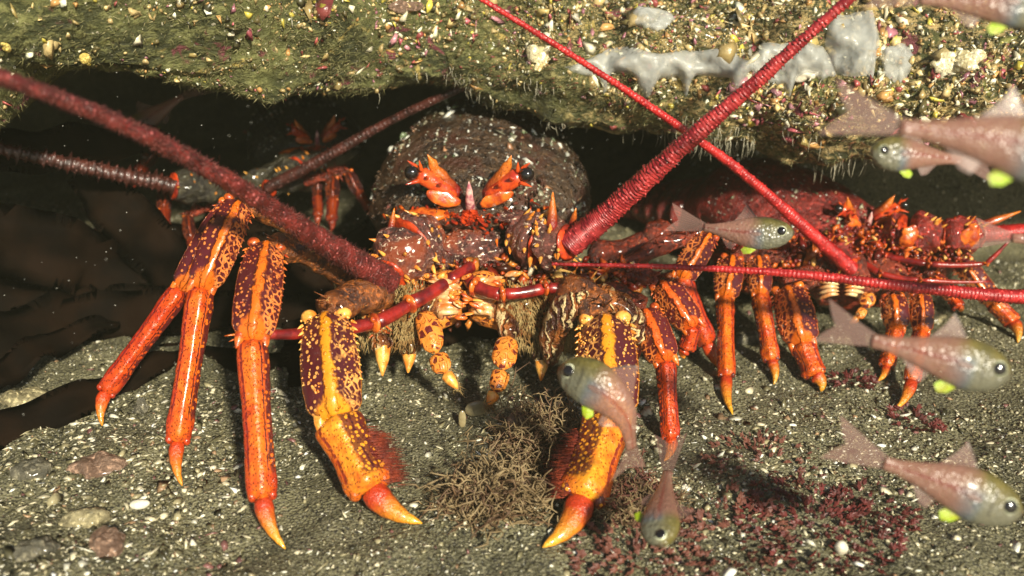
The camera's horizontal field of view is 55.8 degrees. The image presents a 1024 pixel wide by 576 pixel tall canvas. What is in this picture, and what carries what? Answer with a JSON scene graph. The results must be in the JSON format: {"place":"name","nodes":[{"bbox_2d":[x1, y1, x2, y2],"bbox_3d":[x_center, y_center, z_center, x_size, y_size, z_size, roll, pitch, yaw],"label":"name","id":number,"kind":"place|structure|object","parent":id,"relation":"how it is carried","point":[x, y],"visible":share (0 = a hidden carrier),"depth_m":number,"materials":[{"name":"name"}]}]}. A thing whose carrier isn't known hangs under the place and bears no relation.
{"place":"outdoors","nodes":[
{"label":"outdoors","id":0,"kind":"place"},
{"bbox_2d":[4,1,1018,571],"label":"drifting specks","id":1,"kind":"object","parent":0,"point":[494,205],"visible":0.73,"depth_m":0.53,"materials":[{"name":"white"}]},
{"bbox_2d":[0,68,1023,575],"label":"seabed","id":2,"kind":"structure","parent":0,"point":[214,126],"depth_m":0.66,"materials":[{"name":"grey sand"}]},
{"bbox_2d":[0,386,46,406],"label":"pebble","id":3,"kind":"object","parent":2,"relation":"on","point":[11,398],"visible":0.78,"depth_m":0.68,"materials":[{"name":"beige stone"}]},
{"bbox_2d":[9,457,52,480],"bbox_3d":[-0.299,0.114,0.602,0.025,0.014,0.021,0,25,0],"label":"pebble","id":4,"kind":"object","parent":2,"relation":"on","point":[33,468],"visible":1,"depth_m":0.60,"materials":[{"name":"grey stone"}]},
{"bbox_2d":[13,536,60,561],"bbox_3d":[-0.259,0.143,0.524,0.026,0.017,0.019,-22,33,-38],"label":"pebble","id":5,"kind":"object","parent":2,"relation":"on","point":[28,550],"visible":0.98,"depth_m":0.52,"materials":[{"name":"grey stone"}]},
{"bbox_2d":[0,289,75,358],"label":"kelp frond","id":6,"kind":"object","parent":2,"relation":"on","point":[36,316],"visible":0.34,"depth_m":0.75,"materials":[{"name":"brown plant"}]},
{"bbox_2d":[0,315,119,388],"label":"kelp frond","id":7,"kind":"object","parent":2,"relation":"on","point":[21,358],"visible":1,"depth_m":0.70,"materials":[{"name":"brown plant"}]},
{"bbox_2d":[0,283,142,310],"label":"kelp frond","id":8,"kind":"object","parent":2,"relation":"on","point":[17,294],"visible":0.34,"depth_m":0.78,"materials":[{"name":"brown plant"}]},
{"bbox_2d":[0,202,149,295],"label":"kelp frond","id":9,"kind":"object","parent":2,"relation":"on","point":[54,243],"visible":0.74,"depth_m":0.76,"materials":[{"name":"brown plant"}]},
{"bbox_2d":[0,278,151,288],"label":"kelp frond","id":10,"kind":"object","parent":2,"relation":"on","point":[144,286],"visible":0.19,"depth_m":0.79,"materials":[{"name":"plant"}]},
{"bbox_2d":[28,284,98,295],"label":"kelp frond","id":11,"kind":"object","parent":10,"relation":"on","point":[90,287],"visible":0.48,"depth_m":0.78,"materials":[{"name":"brown plant"}]},
{"bbox_2d":[58,506,110,527],"bbox_3d":[-0.248,0.134,0.555,0.034,0.012,0.015,-12,28,-25],"label":"pebble","id":12,"kind":"object","parent":2,"relation":"on","point":[87,518],"visible":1,"depth_m":0.55,"materials":[{"name":"beige stone"}]},
{"bbox_2d":[0,121,175,174],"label":"kelp frond","id":13,"kind":"object","parent":2,"relation":"on","point":[80,140],"visible":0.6,"depth_m":0.81,"materials":[{"name":"brown plant"}]},
{"bbox_2d":[0,350,178,450],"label":"kelp frond","id":14,"kind":"object","parent":2,"relation":"on","point":[63,405],"visible":0.84,"depth_m":0.66,"materials":[{"name":"brown plant"}]},
{"bbox_2d":[65,451,127,478],"bbox_3d":[-0.259,0.113,0.605,0.038,0.016,0.024,0,25,0],"label":"pebble","id":15,"kind":"object","parent":2,"relation":"on","point":[98,464],"visible":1,"depth_m":0.60,"materials":[{"name":"pink stone"}]},
{"bbox_2d":[88,525,125,557],"bbox_3d":[-0.224,0.141,0.533,0.021,0.015,0.027,-19,31,-36],"label":"pebble","id":16,"kind":"object","parent":2,"relation":"on","point":[104,540],"visible":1,"depth_m":0.53,"materials":[{"name":"pink stone"}]},
{"bbox_2d":[10,285,234,340],"bbox_3d":[-0.295,0.020,0.766,0.196,0.041,0.035,-2,25,-4],"label":"kelp frond","id":17,"kind":"object","parent":2,"relation":"on","point":[130,311],"visible":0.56,"depth_m":0.77,"materials":[{"name":"brown plant"}]},
{"bbox_2d":[67,160,186,286],"bbox_3d":[-0.304,-0.045,0.794,0.120,0.107,0.044,16,30,31],"label":"kelp frond","id":18,"kind":"object","parent":2,"relation":"on","point":[149,240],"visible":0.74,"depth_m":0.80,"materials":[{"name":"brown plant"}]},
{"bbox_2d":[130,499,149,509],"bbox_3d":[-0.221,0.128,0.574,0.012,0.006,0.006,0,25,0],"label":"shell","id":19,"kind":"object","parent":2,"relation":"on","point":[138,504],"visible":1,"depth_m":0.57},
{"bbox_2d":[133,397,148,413],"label":"pebble","id":20,"kind":"object","parent":2,"relation":"on","point":[141,406],"visible":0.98,"depth_m":0.66,"materials":[{"name":"grey stone"}]},
{"bbox_2d":[98,222,199,237],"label":"kelp frond","id":21,"kind":"object","parent":2,"relation":"on","point":[177,227],"visible":0.01,"depth_m":0.89,"materials":[{"name":"plant"}]},
{"bbox_2d":[131,87,212,127],"bbox_3d":[-0.301,-0.166,0.868,0.092,0.053,0.018,-9,26,-18],"label":"fish","id":22,"kind":"object","parent":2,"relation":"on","point":[154,115],"visible":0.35,"depth_m":0.86},
{"bbox_2d":[187,231,273,256],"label":"kelp frond","id":23,"kind":"object","parent":2,"relation":"on","point":[261,236],"visible":0.05,"depth_m":0.89,"materials":[{"name":"brown plant"}]},
{"bbox_2d":[0,86,464,245],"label":"rock lobster","id":24,"kind":"object","parent":2,"relation":"on","point":[315,144],"visible":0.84,"depth_m":0.84},
{"bbox_2d":[195,211,282,232],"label":"kelp frond","id":25,"kind":"object","parent":2,"relation":"on","point":[255,226],"visible":0.06,"depth_m":0.91,"materials":[{"name":"plant"}]},
{"bbox_2d":[234,257,243,263],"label":"kelp frond","id":26,"kind":"object","parent":2,"relation":"on","point":[238,260],"visible":0.01,"depth_m":0.83,"materials":[{"name":"brown plant"}]},
{"bbox_2d":[158,343,360,371],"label":"kelp frond","id":27,"kind":"object","parent":2,"relation":"on","point":[224,357],"visible":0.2,"depth_m":0.73,"materials":[{"name":"brown plant"}]},
{"bbox_2d":[217,264,334,297],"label":"kelp frond","id":28,"kind":"object","parent":2,"relation":"on","point":[295,273],"visible":0.18,"depth_m":0.81,"materials":[{"name":"brown plant"}]},
{"bbox_2d":[280,317,303,387],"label":"kelp frond","id":29,"kind":"object","parent":2,"relation":"on","point":[290,352],"visible":0.17,"depth_m":0.71,"materials":[{"name":"brown plant"}]},
{"bbox_2d":[287,263,321,292],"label":"kelp frond","id":30,"kind":"object","parent":2,"relation":"on","point":[309,279],"visible":0.12,"depth_m":0.82,"materials":[{"name":"brown plant"}]},
{"bbox_2d":[276,292,361,327],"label":"kelp frond","id":31,"kind":"object","parent":2,"relation":"on","point":[295,306],"visible":0.12,"depth_m":0.78,"materials":[{"name":"brown plant"}]},
{"bbox_2d":[283,243,372,296],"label":"kelp frond","id":32,"kind":"object","parent":2,"relation":"on","point":[287,292],"visible":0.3,"depth_m":0.81,"materials":[{"name":"plant"}]},
{"bbox_2d":[339,217,377,247],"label":"kelp frond","id":33,"kind":"object","parent":2,"relation":"on","point":[361,234],"visible":0.07,"depth_m":0.89,"materials":[{"name":"plant"}]},
{"bbox_2d":[0,0,856,548],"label":"rock lobster","id":34,"kind":"object","parent":2,"relation":"on","point":[478,216],"visible":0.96,"depth_m":0.64,"materials":[{"name":"orange"}]},
{"bbox_2d":[458,410,465,426],"bbox_3d":[-0.034,0.089,0.652,0.005,0.014,0.003,0,25,0],"label":"shell","id":35,"kind":"object","parent":2,"relation":"on","point":[462,418],"visible":1,"depth_m":0.65},
{"bbox_2d":[387,309,547,345],"bbox_3d":[-0.023,0.028,0.771,0.177,0.039,0.028,-6,26,-13],"label":"kelp frond","id":36,"kind":"object","parent":2,"relation":"on","point":[458,334],"visible":0.18,"depth_m":0.77,"materials":[{"name":"brown plant"}]},
{"bbox_2d":[465,401,487,415],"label":"pebble","id":37,"kind":"object","parent":2,"relation":"on","point":[474,408],"visible":0.89,"depth_m":0.66,"materials":[{"name":"grey stone"}]},
{"bbox_2d":[400,426,565,548],"bbox_3d":[-0.011,0.115,0.568,0.107,0.054,0.092,0,25,0],"label":"brown seaweed","id":38,"kind":"object","parent":2,"relation":"on","point":[498,491],"visible":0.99,"depth_m":0.56,"materials":[{"name":"brown plant"}]},
{"bbox_2d":[0,142,1023,575],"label":"gravel","id":39,"kind":"structure","parent":2,"relation":"on","point":[728,570],"depth_m":0.64,"materials":[{"name":"grey gravel"}]},
{"bbox_2d":[0,284,1023,575],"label":"broken shell grit","id":40,"kind":"object","parent":2,"relation":"on","point":[56,496],"visible":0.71,"depth_m":0.60,"materials":[{"name":"beige gravel"}]},
{"bbox_2d":[506,412,533,430],"bbox_3d":[0.005,0.090,0.646,0.019,0.016,0.012,0,25,0],"label":"pebble","id":41,"kind":"object","parent":2,"relation":"on","point":[511,418],"visible":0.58,"depth_m":0.64,"materials":[{"name":"grey stone"}]},
{"bbox_2d":[475,362,621,482],"bbox_3d":[0.023,0.086,0.627,0.095,0.063,0.105,0,25,0],"label":"brown seaweed","id":42,"kind":"object","parent":2,"relation":"on","point":[538,435],"visible":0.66,"depth_m":0.62,"materials":[{"name":"brown plant"}]},
{"bbox_2d":[564,509,718,575],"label":"red seaweed","id":43,"kind":"object","parent":2,"relation":"on","point":[582,554],"visible":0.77,"depth_m":0.53,"materials":[{"name":"red plant"}]},
{"bbox_2d":[586,447,696,533],"bbox_3d":[0.072,0.124,0.574,0.076,0.040,0.068,0,25,0],"label":"brown seaweed","id":44,"kind":"object","parent":2,"relation":"on","point":[620,503],"visible":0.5,"depth_m":0.56,"materials":[{"name":"brown plant"}]},
{"bbox_2d":[678,481,796,575],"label":"red seaweed","id":45,"kind":"object","parent":2,"relation":"on","point":[741,500],"visible":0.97,"depth_m":0.55,"materials":[{"name":"red plant"}]},
{"bbox_2d":[734,329,758,343],"bbox_3d":[0.190,0.041,0.768,0.031,0.018,0.019,0,25,0],"label":"pebble","id":46,"kind":"object","parent":2,"relation":"on","point":[745,337],"visible":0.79,"depth_m":0.76,"materials":[{"name":"grey stone"}]},
{"bbox_2d":[479,0,1023,414],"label":"rock lobster","id":47,"kind":"object","parent":2,"relation":"on","point":[806,262],"visible":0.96,"depth_m":0.75},
{"bbox_2d":[701,427,825,494],"bbox_3d":[0.158,0.109,0.610,0.076,0.014,0.074,0,25,0],"label":"red seaweed","id":48,"kind":"object","parent":2,"relation":"on","point":[758,438],"visible":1,"depth_m":0.61,"materials":[{"name":"red plant"}]},
{"bbox_2d":[732,471,909,575],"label":"red seaweed","id":49,"kind":"object","parent":2,"relation":"on","point":[759,506],"visible":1,"depth_m":0.55,"materials":[{"name":"red plant"}]},
{"bbox_2d":[834,541,847,554],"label":"pebble","id":50,"kind":"object","parent":2,"relation":"on","point":[840,547],"visible":1,"depth_m":0.53,"materials":[{"name":"white stone"}]},
{"bbox_2d":[827,366,881,389],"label":"red seaweed","id":51,"kind":"object","parent":2,"relation":"on","point":[874,379],"visible":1,"depth_m":0.71,"materials":[{"name":"red plant"}]},
{"bbox_2d":[820,476,923,536],"bbox_3d":[0.210,0.130,0.567,0.054,0.012,0.060,-15,29,-28],"label":"red seaweed","id":52,"kind":"object","parent":2,"relation":"on","point":[864,502],"visible":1,"depth_m":0.56,"materials":[{"name":"red plant"}]},
{"bbox_2d":[885,402,947,432],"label":"red seaweed","id":53,"kind":"object","parent":2,"relation":"on","point":[941,427],"visible":1,"depth_m":0.66,"materials":[{"name":"red plant"}]},
{"bbox_2d":[909,309,946,324],"bbox_3d":[0.339,0.025,0.802,0.046,0.020,0.026,0,25,0],"label":"pebble","id":54,"kind":"object","parent":2,"relation":"on","point":[939,317],"visible":0.18,"depth_m":0.79,"materials":[{"name":"beige stone"}]},
{"bbox_2d":[0,0,1023,165],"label":"rock ledge","id":55,"kind":"object","parent":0,"point":[174,60],"visible":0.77,"depth_m":0.68,"materials":[{"name":"green stone"}]},
{"bbox_2d":[1,42,11,51],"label":"crust sponge","id":56,"kind":"object","parent":55,"relation":"on","point":[6,47],"visible":1,"depth_m":0.57},
{"bbox_2d":[79,53,91,65],"bbox_3d":[-0.267,-0.143,0.607,0.007,0.010,0.007,0,25,0],"label":"crust sponge","id":57,"kind":"object","parent":55,"relation":"on","point":[84,58],"visible":1,"depth_m":0.60},
{"bbox_2d":[388,0,423,13],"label":"pebble","id":58,"kind":"object","parent":55,"relation":"on","point":[400,6],"visible":1,"depth_m":0.68,"materials":[{"name":"pink stone"}]},
{"bbox_2d":[0,0,1022,171],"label":"algae turf","id":59,"kind":"structure","parent":55,"relation":"on","point":[452,84],"depth_m":0.69,"materials":[{"name":"green plant"}]},
{"bbox_2d":[0,0,1023,163],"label":"crust sponge","id":60,"kind":"object","parent":55,"relation":"on","point":[697,70],"visible":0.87,"depth_m":0.69},
{"bbox_2d":[10,0,1017,147],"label":"ledge leafy growth","id":61,"kind":"object","parent":55,"relation":"on","point":[539,12],"visible":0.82,"depth_m":0.69,"materials":[{"name":"plant"}]},
{"bbox_2d":[12,0,1023,149],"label":"ledge shell bits","id":62,"kind":"object","parent":55,"relation":"on","point":[724,55],"visible":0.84,"depth_m":0.68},
{"bbox_2d":[526,44,548,69],"bbox_3d":[0.021,-0.167,0.707,0.021,0.024,0.011,-9,26,-18],"label":"crust sponge","id":63,"kind":"object","parent":55,"relation":"on","point":[536,54],"visible":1,"depth_m":0.70},
{"bbox_2d":[378,67,879,183],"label":"hanging threads","id":64,"kind":"object","parent":55,"relation":"on","point":[727,144],"visible":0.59,"depth_m":0.74,"materials":[{"name":"plant"}]},
{"bbox_2d":[794,67,821,82],"bbox_3d":[0.211,-0.152,0.690,0.018,0.011,0.010,0,25,0],"label":"crust sponge","id":65,"kind":"object","parent":55,"relation":"on","point":[804,74],"visible":1,"depth_m":0.69},
{"bbox_2d":[929,49,986,73],"bbox_3d":[0.303,-0.152,0.659,0.035,0.021,0.015,13,28,26],"label":"crust sponge","id":66,"kind":"object","parent":55,"relation":"on","point":[964,60],"visible":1,"depth_m":0.66},
{"bbox_2d":[557,357,644,477],"bbox_3d":[0.046,0.068,0.499,0.048,0.066,0.019,6,26,13],"label":"fish","id":67,"kind":"object","parent":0,"point":[590,385],"visible":1,"depth_m":0.49},
{"bbox_2d":[635,433,697,547],"bbox_3d":[0.080,0.105,0.512,0.031,0.016,0.087,2,25,4],"label":"fish","id":68,"kind":"object","parent":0,"point":[658,519],"visible":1,"depth_m":0.48},
{"bbox_2d":[666,203,794,253],"bbox_3d":[0.126,-0.035,0.562,0.074,0.027,0.012,6,26,13],"label":"fish","id":69,"kind":"object","parent":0,"point":[751,234],"visible":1,"depth_m":0.56},
{"bbox_2d":[815,299,1011,392],"bbox_3d":[0.179,0.027,0.432,0.087,0.034,0.016,5,26,11],"label":"fish","id":70,"kind":"object","parent":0,"point":[949,362],"visible":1,"depth_m":0.43},
{"bbox_2d":[822,79,1023,185],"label":"fish","id":71,"kind":"object","parent":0,"point":[995,142],"visible":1,"depth_m":0.36},
{"bbox_2d":[823,416,1023,526],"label":"fish","id":72,"kind":"object","parent":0,"point":[974,495],"visible":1,"depth_m":0.43},
{"bbox_2d":[870,136,990,179],"bbox_3d":[0.204,-0.064,0.465,0.069,0.030,0.011,-3,25,-7],"label":"fish","id":73,"kind":"object","parent":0,"point":[903,155],"visible":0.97,"depth_m":0.46},
{"bbox_2d":[866,0,1023,33],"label":"fish","id":74,"kind":"object","parent":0,"point":[1000,16],"visible":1,"depth_m":0.41},
{"bbox_2d":[973,218,1023,246],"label":"fish","id":75,"kind":"object","parent":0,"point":[1017,237],"visible":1,"depth_m":0.51}
]}

